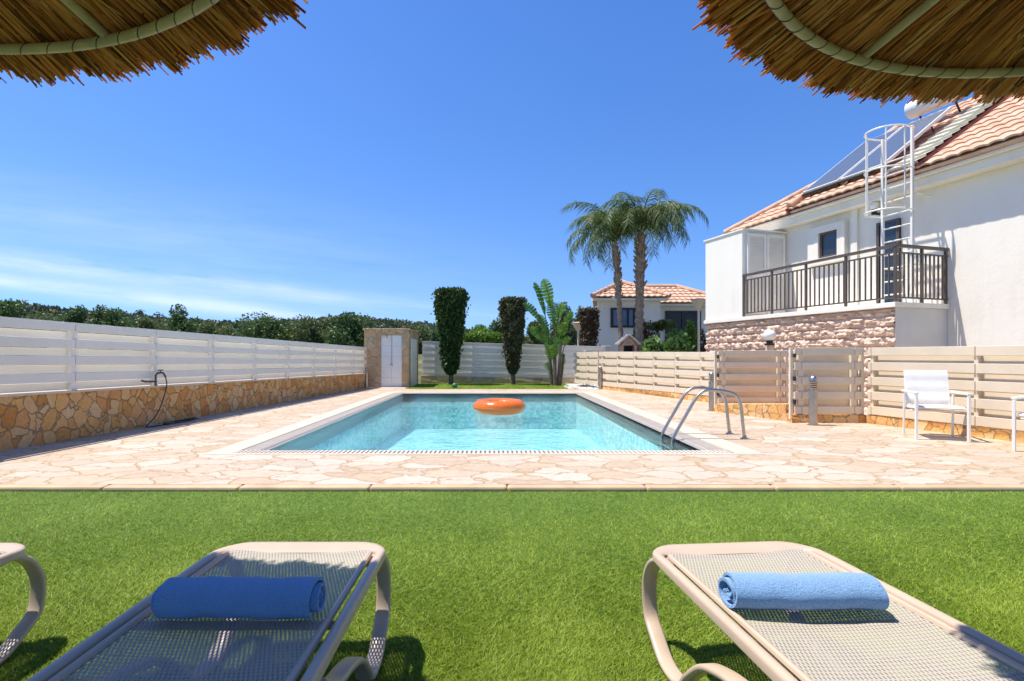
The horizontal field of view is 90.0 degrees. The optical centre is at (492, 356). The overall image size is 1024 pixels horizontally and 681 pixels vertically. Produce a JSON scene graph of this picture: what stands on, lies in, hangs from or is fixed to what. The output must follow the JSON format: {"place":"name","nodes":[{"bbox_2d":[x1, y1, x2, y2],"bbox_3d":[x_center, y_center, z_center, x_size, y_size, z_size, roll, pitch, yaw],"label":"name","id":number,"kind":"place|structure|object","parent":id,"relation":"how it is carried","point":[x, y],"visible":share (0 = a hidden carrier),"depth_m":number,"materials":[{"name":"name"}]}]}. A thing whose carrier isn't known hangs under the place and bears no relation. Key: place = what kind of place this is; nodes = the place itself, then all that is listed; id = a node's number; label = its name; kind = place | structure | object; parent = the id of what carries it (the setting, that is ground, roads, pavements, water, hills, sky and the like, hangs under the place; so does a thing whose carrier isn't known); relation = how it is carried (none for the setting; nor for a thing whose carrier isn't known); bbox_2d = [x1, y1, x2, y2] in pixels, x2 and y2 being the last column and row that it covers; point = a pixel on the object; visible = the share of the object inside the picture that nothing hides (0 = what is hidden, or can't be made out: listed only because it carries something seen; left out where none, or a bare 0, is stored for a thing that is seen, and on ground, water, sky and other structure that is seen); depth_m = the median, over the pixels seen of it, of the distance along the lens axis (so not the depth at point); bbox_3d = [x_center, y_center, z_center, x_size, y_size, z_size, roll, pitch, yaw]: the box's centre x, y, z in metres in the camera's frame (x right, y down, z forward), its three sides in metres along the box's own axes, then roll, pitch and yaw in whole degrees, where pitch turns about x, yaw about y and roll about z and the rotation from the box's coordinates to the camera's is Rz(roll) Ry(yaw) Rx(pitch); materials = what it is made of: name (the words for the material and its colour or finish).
{"place":"outdoors","nodes":[
{"label":"outdoors","id":0,"kind":"place"},
{"bbox_2d":[0,312,543,392],"bbox_3d":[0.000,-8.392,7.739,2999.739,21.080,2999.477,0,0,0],"label":"hills","id":1,"kind":"structure","parent":0,"point":[420,363],"depth_m":60.06,"materials":[{"name":"green plant"}]},
{"bbox_2d":[0,298,50,355],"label":"tree","id":2,"kind":"object","parent":1,"relation":"on","point":[9,308],"visible":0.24,"depth_m":66.43,"materials":[{"name":"green plant"}]},
{"bbox_2d":[23,311,77,347],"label":"tree","id":3,"kind":"object","parent":1,"relation":"on","point":[39,317],"visible":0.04,"depth_m":76.73,"materials":[{"name":"green plant"}]},
{"bbox_2d":[52,305,89,348],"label":"tree","id":4,"kind":"object","parent":1,"relation":"on","point":[75,315],"visible":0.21,"depth_m":81.66,"materials":[{"name":"green plant"}]},
{"bbox_2d":[92,304,139,349],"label":"tree","id":5,"kind":"object","parent":1,"relation":"on","point":[107,316],"visible":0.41,"depth_m":81.43,"materials":[{"name":"green plant"}]},
{"bbox_2d":[131,316,168,350],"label":"tree","id":6,"kind":"object","parent":1,"relation":"on","point":[146,323],"visible":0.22,"depth_m":87.89,"materials":[{"name":"green plant"}]},
{"bbox_2d":[165,304,204,338],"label":"tree","id":7,"kind":"object","parent":1,"relation":"on","point":[178,321],"visible":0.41,"depth_m":110.75,"materials":[{"name":"green plant"}]},
{"bbox_2d":[187,321,238,352],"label":"tree","id":8,"kind":"object","parent":1,"relation":"on","point":[208,327],"visible":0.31,"depth_m":88.50,"materials":[{"name":"green plant"}]},
{"bbox_2d":[225,311,299,354],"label":"tree","id":9,"kind":"object","parent":1,"relation":"on","point":[264,328],"visible":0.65,"depth_m":66.27,"materials":[{"name":"green plant"}]},
{"bbox_2d":[0,300,546,343],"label":"hillside scrub","id":10,"kind":"object","parent":1,"relation":"on","point":[37,309],"visible":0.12,"depth_m":151.38,"materials":[{"name":"green plant"}]},
{"bbox_2d":[286,314,335,367],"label":"tree","id":11,"kind":"object","parent":1,"relation":"on","point":[309,330],"visible":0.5,"depth_m":67.33,"materials":[{"name":"green plant"}]},
{"bbox_2d":[323,311,373,356],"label":"tree","id":12,"kind":"object","parent":1,"relation":"on","point":[345,331],"visible":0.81,"depth_m":65.27,"materials":[{"name":"green plant"}]},
{"bbox_2d":[405,321,432,353],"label":"tree","id":13,"kind":"object","parent":1,"relation":"on","point":[424,333],"visible":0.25,"depth_m":103.84,"materials":[{"name":"green plant"}]},
{"bbox_2d":[428,328,438,341],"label":"tree","id":14,"kind":"object","parent":1,"relation":"on","point":[435,336],"visible":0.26,"depth_m":117.37,"materials":[{"name":"green plant"}]},
{"bbox_2d":[462,324,496,367],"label":"tree","id":15,"kind":"object","parent":1,"relation":"on","point":[481,328],"visible":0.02,"depth_m":40.20,"materials":[{"name":"green plant"}]},
{"bbox_2d":[463,331,503,373],"bbox_3d":[-0.404,0.203,27.100,2.495,3.125,1.240,0,0,0],"label":"hedge","id":16,"kind":"object","parent":1,"relation":"on","point":[486,337],"visible":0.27,"depth_m":26.70,"materials":[{"name":"green plant"}]},
{"bbox_2d":[488,318,502,333],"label":"tree","id":17,"kind":"object","parent":1,"relation":"on","point":[497,327],"visible":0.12,"depth_m":59.34,"materials":[{"name":"green plant"}]},
{"bbox_2d":[520,320,551,374],"bbox_3d":[2.597,-0.324,34.020,2.426,4.193,2.326,0,0,-17],"label":"tree","id":18,"kind":"object","parent":1,"relation":"on","point":[530,339],"visible":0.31,"depth_m":33.52,"materials":[{"name":"green plant"}]},
{"bbox_2d":[549,302,580,366],"bbox_3d":[5.250,-1.032,36.085,2.766,5.620,2.340,0,0,36],"label":"tree","id":19,"kind":"object","parent":1,"relation":"on","point":[571,333],"visible":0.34,"depth_m":35.46,"materials":[{"name":"green plant"}]},
{"bbox_2d":[572,322,580,345],"bbox_3d":[3.946,0.121,23.500,0.660,3.430,0.572,0,0,0],"label":"lantern post","id":20,"kind":"object","parent":1,"relation":"on","point":[577,325],"visible":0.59,"depth_m":23.42,"materials":[{"name":"metal"}]},
{"bbox_2d":[573,305,582,342],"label":"tree","id":21,"kind":"object","parent":1,"relation":"on","point":[577,320],"visible":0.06,"depth_m":37.49,"materials":[{"name":"green plant"}]},
{"bbox_2d":[566,346,610,372],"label":"garden wall","id":22,"kind":"structure","parent":1,"relation":"on","point":[607,348],"depth_m":22.30,"materials":[{"name":"paint"}]},
{"bbox_2d":[590,279,706,351],"bbox_3d":[8.493,-1.157,28.633,7.980,5.713,8.135,0,0,0],"label":"bungalow","id":23,"kind":"object","parent":1,"relation":"on","point":[673,302],"visible":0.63,"depth_m":25.00,"materials":[{"name":"paint"}]},
{"bbox_2d":[610,308,635,327],"bbox_3d":[6.379,-1.886,24.963,1.226,0.962,0.066,0,0,0],"label":"window","id":24,"kind":"structure","parent":23,"relation":"in","point":[628,314],"depth_m":24.98,"materials":[{"name":"blue glass"}]},
{"bbox_2d":[665,311,700,340],"bbox_3d":[9.896,-1.554,26.563,1.851,1.613,0.066,0,0,0],"label":"window","id":25,"kind":"structure","parent":23,"relation":"in","point":[680,318],"depth_m":26.58,"materials":[{"name":"black glass"}]},
{"bbox_2d":[703,91,1023,409],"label":"villa","id":26,"kind":"object","parent":1,"relation":"on","point":[969,170],"visible":0.56,"depth_m":10.91,"materials":[{"name":"paint"}]},
{"bbox_2d":[808,220,847,266],"bbox_3d":[8.449,-2.828,12.917,0.127,0.959,1.019,0,0,-16],"label":"window","id":27,"kind":"structure","parent":26,"relation":"in","point":[829,240],"depth_m":12.88,"materials":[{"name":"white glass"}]},
{"bbox_2d":[742,243,948,316],"bbox_3d":[7.992,-1.631,12.074,1.481,1.138,3.978,0,0,-16],"label":"balcony railing","id":28,"kind":"object","parent":26,"relation":"on","point":[846,279],"visible":0.99,"depth_m":10.75,"materials":[{"name":"brown metal"}]},
{"bbox_2d":[801,127,901,196],"bbox_3d":[9.399,-5.065,13.373,2.233,1.732,1.040,0,0,-16],"label":"solar panel","id":29,"kind":"object","parent":26,"relation":"on","point":[834,175],"visible":0.71,"depth_m":13.24,"materials":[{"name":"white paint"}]},
{"bbox_2d":[869,201,880,214],"bbox_3d":[8.746,-3.388,11.685,0.258,0.310,0.200,0,0,0],"label":"globe lamp","id":30,"kind":"object","parent":26,"relation":"attached to","point":[874,205],"visible":0.95,"depth_m":11.64,"materials":[{"name":"white glass"}]},
{"bbox_2d":[876,218,900,303],"bbox_3d":[8.898,-2.058,11.500,0.072,1.977,0.497,0,0,-16],"label":"balcony door","id":31,"kind":"structure","parent":26,"relation":"in","point":[894,233],"depth_m":11.47,"materials":[{"name":"blue glass"}]},
{"bbox_2d":[839,107,951,183],"bbox_3d":[9.706,-5.065,12.338,2.233,1.732,1.080,0,0,-16],"label":"solar panel","id":32,"kind":"object","parent":26,"relation":"on","point":[895,144],"visible":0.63,"depth_m":12.18,"materials":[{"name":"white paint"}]},
{"bbox_2d":[864,124,931,302],"bbox_3d":[8.479,-2.911,10.806,1.255,3.698,0.754,0,0,-16],"label":"roof ladder","id":33,"kind":"object","parent":26,"relation":"on","point":[884,188],"visible":0.91,"depth_m":10.64,"materials":[{"name":"white metal"}]},
{"bbox_2d":[904,97,961,118],"bbox_3d":[11.103,-6.276,12.835,0.541,0.688,1.188,0,0,-16],"label":"water tank","id":34,"kind":"object","parent":26,"relation":"on","point":[912,110],"visible":0.48,"depth_m":12.98,"materials":[{"name":"white metal"}]},
{"bbox_2d":[0,0,973,336],"label":"sky","id":35,"kind":"structure","parent":0,"point":[370,158],"materials":[{"name":"blue"}]},
{"bbox_2d":[405,383,578,388],"bbox_3d":[-0.025,1.275,18.950,5.850,0.350,3.500,0,0,0],"label":"turf strip base","id":36,"kind":"object","parent":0,"point":[487,388],"visible":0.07,"depth_m":18.11,"materials":[{"name":"green plant"}]},
{"bbox_2d":[430,286,470,384],"bbox_3d":[-1.589,-0.802,19.920,1.665,3.862,1.728,0,0,0],"label":"clipped cypress","id":37,"kind":"object","parent":36,"relation":"on","point":[450,305],"visible":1,"depth_m":19.65,"materials":[{"name":"green plant"}]},
{"bbox_2d":[497,295,531,384],"bbox_3d":[0.870,-0.629,20.028,1.498,3.515,1.272,0,0,-17],"label":"clipped cypress","id":38,"kind":"object","parent":36,"relation":"on","point":[512,310],"visible":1,"depth_m":19.78,"materials":[{"name":"green plant"}]},
{"bbox_2d":[523,278,573,385],"bbox_3d":[2.109,-0.899,19.285,1.908,4.025,0.550,0,0,8],"label":"paddle leaf plant","id":39,"kind":"object","parent":36,"relation":"on","point":[554,348],"visible":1,"depth_m":19.25,"materials":[{"name":"green plant"}]},
{"bbox_2d":[0,389,1023,485],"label":"paving","id":40,"kind":"structure","parent":0,"point":[836,453],"depth_m":5.41,"materials":[{"name":"beige stone"}]},
{"bbox_2d":[0,373,365,451],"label":"rubble wall","id":41,"kind":"structure","parent":40,"relation":"on","point":[30,419],"depth_m":7.78,"materials":[{"name":"stone"}]},
{"bbox_2d":[141,369,166,385],"bbox_3d":[-5.352,0.341,8.096,0.062,0.259,0.479,0,0,7],"label":"garden tap","id":42,"kind":"object","parent":41,"relation":"attached to","point":[160,372],"visible":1,"depth_m":8.15,"materials":[{"name":"grey metal"}]},
{"bbox_2d":[145,377,198,427],"bbox_3d":[-5.232,0.714,8.483,0.198,0.769,1.256,0,0,2],"label":"garden hose","id":43,"kind":"object","parent":42,"relation":"hanging from","point":[177,421],"visible":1,"depth_m":8.30,"materials":[{"name":"rubber"}]},
{"bbox_2d":[0,317,366,392],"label":"slat fence","id":44,"kind":"object","parent":41,"relation":"on","point":[58,366],"visible":0.99,"depth_m":7.97,"materials":[{"name":"white wood"}]},
{"bbox_2d":[203,453,764,454],"bbox_3d":[-0.090,1.196,5.748,6.280,0.207,0.056,0,0,0],"label":"coping strip","id":45,"kind":"object","parent":40,"relation":"on","point":[484,454],"visible":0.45,"depth_m":5.72,"materials":[{"name":"beige stone"}]},
{"bbox_2d":[208,392,760,452],"bbox_3d":[-0.090,1.195,10.777,6.280,0.210,9.987,0,0,0],"label":"coping","id":46,"kind":"object","parent":40,"relation":"on","point":[729,446],"visible":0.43,"depth_m":7.85,"materials":[{"name":"beige stone"}]},
{"bbox_2d":[244,393,400,450],"bbox_3d":[-2.820,1.121,10.625,0.214,0.049,9.250,0,0,0],"label":"overflow grate","id":47,"kind":"object","parent":46,"relation":"on","point":[280,439],"visible":0.87,"depth_m":7.89,"materials":[{"name":"white plastic"}]},
{"bbox_2d":[235,450,730,452],"bbox_3d":[-0.090,1.121,5.890,5.680,0.049,0.214,0,0,0],"label":"overflow grate","id":48,"kind":"object","parent":46,"relation":"on","point":[482,451],"visible":0.46,"depth_m":5.90,"materials":[{"name":"white plastic"}]},
{"bbox_2d":[401,393,576,393],"bbox_3d":[-0.090,1.121,15.360,5.680,0.049,0.214,0,0,0],"label":"overflow grate","id":49,"kind":"object","parent":46,"relation":"on","point":[488,393],"visible":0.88,"depth_m":15.25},
{"bbox_2d":[577,393,725,450],"bbox_3d":[2.640,1.121,10.625,0.214,0.049,9.250,0,0,0],"label":"overflow grate","id":50,"kind":"object","parent":46,"relation":"on","point":[704,445],"visible":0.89,"depth_m":8.03,"materials":[{"name":"white plastic"}]},
{"bbox_2d":[274,394,695,450],"bbox_3d":[-0.090,1.635,10.625,5.140,1.030,9.150,0,0,0],"label":"pool basin","id":51,"kind":"object","parent":40,"relation":"in","point":[401,443],"visible":0.31,"depth_m":13.04,"materials":[{"name":"liquid"}]},
{"bbox_2d":[265,394,703,450],"bbox_3d":[-0.090,1.231,10.625,5.240,0.238,9.250,0,0,0],"label":"pool rim","id":52,"kind":"object","parent":51,"relation":"attached to","point":[320,438],"visible":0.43,"depth_m":9.26,"materials":[{"name":"beige stone"}]},
{"bbox_2d":[278,394,696,450],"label":"water","id":53,"kind":"structure","parent":51,"relation":"in","point":[459,408],"depth_m":9.32,"materials":[{"name":"teal liquid"}]},
{"bbox_2d":[473,398,525,415],"bbox_3d":[0.140,0.993,10.250,1.052,0.295,1.052,0,0,0],"label":"swim ring","id":54,"kind":"object","parent":53,"relation":"on","point":[498,406],"visible":1,"depth_m":9.85,"materials":[{"name":"orange plastic"}]},
{"bbox_2d":[0,484,1023,491],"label":"kerb","id":55,"kind":"structure","parent":40,"relation":"on","point":[513,487],"depth_m":4.30,"materials":[{"name":"stone"}]},
{"bbox_2d":[602,386,717,402],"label":"rubble wall","id":56,"kind":"structure","parent":40,"relation":"on","point":[703,398],"depth_m":14.03,"materials":[{"name":"stone"}]},
{"bbox_2d":[599,352,717,395],"bbox_3d":[4.514,0.429,14.591,0.112,1.178,5.886,0,0,-17],"label":"slat fence","id":57,"kind":"object","parent":56,"relation":"on","point":[678,372],"visible":0.88,"depth_m":14.18,"materials":[{"name":"beige wood"}]},
{"bbox_2d":[659,386,748,450],"bbox_3d":[2.888,1.237,7.035,1.055,1.626,0.540,0,0,0],"label":"pool ladder","id":58,"kind":"object","parent":40,"relation":"on","point":[719,391],"visible":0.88,"depth_m":6.82,"materials":[{"name":"metal"}]},
{"bbox_2d":[707,371,713,410],"bbox_3d":[4.440,0.701,10.350,0.170,0.798,0.170,0,0,0],"label":"bollard light","id":59,"kind":"object","parent":40,"relation":"on","point":[711,393],"visible":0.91,"depth_m":10.30,"materials":[{"name":"metal"}]},
{"bbox_2d":[714,403,793,420],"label":"rubble wall","id":60,"kind":"structure","parent":40,"relation":"on","point":[775,411],"depth_m":9.26,"materials":[{"name":"stone"}]},
{"bbox_2d":[714,350,787,407],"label":"fence","id":61,"kind":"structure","parent":60,"relation":"on","point":[752,376],"depth_m":10.20,"materials":[{"name":"beige wood"}]},
{"bbox_2d":[763,329,775,349],"bbox_3d":[6.280,0.142,11.614,0.270,1.516,0.293,0,0,0],"label":"globe lamp","id":62,"kind":"object","parent":40,"relation":"on","point":[769,335],"visible":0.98,"depth_m":11.54,"materials":[{"name":"white glass"}]},
{"bbox_2d":[807,375,819,425],"bbox_3d":[5.140,0.701,8.200,0.170,0.798,0.170,0,0,0],"label":"bollard light","id":63,"kind":"object","parent":40,"relation":"on","point":[813,401],"visible":1,"depth_m":8.15,"materials":[{"name":"metal"}]},
{"bbox_2d":[782,413,866,422],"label":"rubble wall","id":64,"kind":"structure","parent":40,"relation":"on","point":[837,418],"depth_m":8.48,"materials":[{"name":"stone"}]},
{"bbox_2d":[789,348,863,419],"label":"slat gate","id":65,"kind":"structure","parent":64,"relation":"on","point":[834,371],"depth_m":8.50,"materials":[{"name":"beige wood"}]},
{"bbox_2d":[901,370,971,441],"bbox_3d":[5.989,0.647,6.949,0.588,0.906,0.642,0,0,24],"label":"garden armchair","id":66,"kind":"object","parent":40,"relation":"on","point":[927,389],"visible":1,"depth_m":7.12,"materials":[{"name":"white paint"}]},
{"bbox_2d":[867,414,1023,442],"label":"rubble wall","id":67,"kind":"structure","parent":40,"relation":"on","point":[981,432],"depth_m":7.34,"materials":[{"name":"stone"}]},
{"bbox_2d":[868,345,1023,430],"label":"slat fence","id":68,"kind":"object","parent":67,"relation":"on","point":[990,379],"visible":0.96,"depth_m":7.18,"materials":[{"name":"beige wood"}]},
{"bbox_2d":[1011,395,1023,451],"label":"garden armchair","id":69,"kind":"object","parent":40,"relation":"on","point":[1014,421],"visible":1,"depth_m":5.92,"materials":[{"name":"white paint"}]},
{"bbox_2d":[0,489,1023,680],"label":"lawn base","id":70,"kind":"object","parent":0,"point":[435,513],"visible":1,"depth_m":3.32,"materials":[{"name":"green plant"}]},
{"bbox_2d":[0,543,46,663],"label":"sun lounger","id":71,"kind":"object","parent":70,"relation":"on","point":[14,552],"visible":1,"depth_m":2.00,"materials":[{"name":"beige plastic"}]},
{"bbox_2d":[0,0,307,87],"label":"thatched parasol","id":72,"kind":"object","parent":70,"relation":"on","point":[47,41],"visible":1,"depth_m":1.73,"materials":[{"name":"brown plant"}]},
{"bbox_2d":[26,542,390,680],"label":"sun lounger","id":73,"kind":"object","parent":70,"relation":"on","point":[82,654],"visible":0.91,"depth_m":1.42,"materials":[{"name":"beige plastic"}]},
{"bbox_2d":[150,576,325,619],"bbox_3d":[-0.720,0.692,1.470,0.465,0.105,0.129,0,0,0],"label":"rolled towel","id":74,"kind":"object","parent":73,"relation":"on","point":[262,598],"visible":1,"depth_m":1.42,"materials":[{"name":"blue fabric"}]},
{"bbox_2d":[642,541,1023,680],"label":"sun lounger","id":75,"kind":"object","parent":70,"relation":"on","point":[666,559],"visible":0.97,"depth_m":1.44,"materials":[{"name":"beige plastic"}]},
{"bbox_2d":[718,572,888,609],"bbox_3d":[0.905,0.692,1.504,0.445,0.104,0.128,0,0,0],"label":"rolled towel","id":76,"kind":"object","parent":75,"relation":"on","point":[803,591],"visible":1,"depth_m":1.46,"materials":[{"name":"blue fabric"}]},
{"bbox_2d":[692,0,1023,107],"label":"thatched parasol","id":77,"kind":"object","parent":70,"relation":"on","point":[923,51],"visible":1,"depth_m":1.82,"materials":[{"name":"brown plant"}]},
{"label":"gravel bed","id":78,"kind":"structure","parent":0,"visible":0},
{"bbox_2d":[421,376,577,383],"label":"rubble wall","id":79,"kind":"structure","parent":78,"relation":"on","point":[445,379],"depth_m":20.75,"materials":[{"name":"stone"}]},
{"bbox_2d":[422,341,604,377],"bbox_3d":[0.875,0.158,20.856,7.442,1.556,0.112,0,0,0],"label":"slat fence","id":80,"kind":"object","parent":79,"relation":"on","point":[472,364],"visible":0.59,"depth_m":20.80,"materials":[{"name":"white wood"}]},
{"bbox_2d":[564,385,597,388],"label":"pebbles","id":81,"kind":"object","parent":78,"relation":"on","point":[589,387],"visible":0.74,"depth_m":17.87,"materials":[{"name":"white stone"}]},
{"bbox_2d":[574,352,600,384],"bbox_3d":[3.378,0.435,18.342,0.112,1.189,1.826,0,0,-17],"label":"slat fence","id":82,"kind":"object","parent":78,"relation":"on","point":[586,366],"visible":0.91,"depth_m":18.23,"materials":[{"name":"beige wood"}]},
{"bbox_2d":[576,306,600,349],"bbox_3d":[4.082,-0.269,21.603,1.058,3.747,1.020,0,0,0],"label":"clipped cypress","id":83,"kind":"object","parent":78,"relation":"on","point":[589,323],"visible":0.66,"depth_m":21.36,"materials":[{"name":"green plant"}]},
{"bbox_2d":[598,366,601,388],"bbox_3d":[3.630,0.711,17.200,0.170,0.778,0.170,0,0,0],"label":"bollard light","id":84,"kind":"object","parent":78,"relation":"on","point":[600,378],"visible":0.98,"depth_m":17.15,"materials":[{"name":"metal"}]},
{"bbox_2d":[560,196,671,345],"bbox_3d":[4.879,-2.342,20.256,4.563,7.485,4.423,0,0,0],"label":"palm tree","id":85,"kind":"object","parent":78,"relation":"on","point":[614,248],"visible":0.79,"depth_m":20.05,"materials":[{"name":"green plant"}]},
{"bbox_2d":[615,334,640,351],"bbox_3d":[5.190,0.125,19.660,0.860,1.950,0.600,0,0,0],"label":"barbecue","id":86,"kind":"object","parent":78,"relation":"on","point":[631,340],"visible":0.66,"depth_m":19.45,"materials":[{"name":"brick"}]},
{"bbox_2d":[627,319,656,351],"bbox_3d":[5.976,-0.071,20.590,1.346,2.947,1.267,0,0,38],"label":"shrub","id":87,"kind":"object","parent":78,"relation":"on","point":[646,333],"visible":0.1,"depth_m":20.21,"materials":[{"name":"green plant"}]},
{"bbox_2d":[582,188,708,351],"bbox_3d":[5.869,-2.361,19.987,4.676,7.522,4.724,0,0,0],"label":"palm tree","id":88,"kind":"object","parent":78,"relation":"on","point":[674,216],"visible":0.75,"depth_m":19.61,"materials":[{"name":"green plant"}]},
{"bbox_2d":[645,319,677,350],"bbox_3d":[7.038,-0.081,21.824,1.696,2.961,1.684,0,0,0],"label":"sago palm","id":89,"kind":"object","parent":78,"relation":"on","point":[661,325],"visible":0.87,"depth_m":21.57,"materials":[{"name":"green plant"}]},
{"bbox_2d":[639,329,694,351],"bbox_3d":[6.253,0.176,18.268,1.656,2.361,1.514,0,0,-40],"label":"shrub","id":90,"kind":"object","parent":78,"relation":"on","point":[677,341],"visible":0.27,"depth_m":18.13,"materials":[{"name":"green plant"}]},
{"bbox_2d":[684,319,700,351],"bbox_3d":[7.730,-0.030,20.190,0.974,2.864,0.780,0,0,23],"label":"shrub","id":91,"kind":"object","parent":78,"relation":"on","point":[690,328],"visible":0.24,"depth_m":19.97,"materials":[{"name":"green plant"}]},
{"bbox_2d":[691,298,705,351],"bbox_3d":[7.861,-0.507,19.500,0.660,3.430,0.572,0,0,0],"label":"lantern post","id":92,"kind":"object","parent":78,"relation":"on","point":[698,303],"visible":0.85,"depth_m":19.46,"materials":[{"name":"metal"}]},
{"bbox_2d":[695,328,706,351],"bbox_3d":[8.692,0.112,21.184,0.864,2.581,0.872,0,0,36],"label":"shrub","id":93,"kind":"object","parent":78,"relation":"on","point":[703,339],"visible":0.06,"depth_m":20.95,"materials":[{"name":"green plant"}]},
{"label":"paving back","id":94,"kind":"structure","parent":0,"visible":0},
{"bbox_2d":[365,367,368,387],"bbox_3d":[-4.400,0.740,17.900,0.170,0.720,0.170,0,0,0],"label":"bollard light","id":95,"kind":"object","parent":94,"relation":"on","point":[366,377],"visible":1,"depth_m":17.84,"materials":[{"name":"metal"}]},
{"bbox_2d":[363,328,418,387],"bbox_3d":[-3.728,0.070,19.201,1.684,2.120,2.398,0,0,0],"label":"shower hut","id":96,"kind":"object","parent":94,"relation":"on","point":[391,358],"visible":0.94,"depth_m":18.13,"materials":[{"name":"stone"}]},
{"bbox_2d":[411,339,416,386],"bbox_3d":[-2.923,0.235,19.225,0.074,1.770,1.350,0,0,0],"label":"door","id":97,"kind":"structure","parent":96,"relation":"in","point":[413,341],"depth_m":19.03,"materials":[{"name":"white paint"}]},
{"bbox_2d":[377,387,405,388],"bbox_3d":[-3.475,1.109,17.790,0.950,0.042,0.580,0,0,0],"label":"shower step","id":98,"kind":"object","parent":94,"relation":"on","point":[391,388],"visible":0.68,"depth_m":17.50,"materials":[{"name":"beige stone"}]}
]}

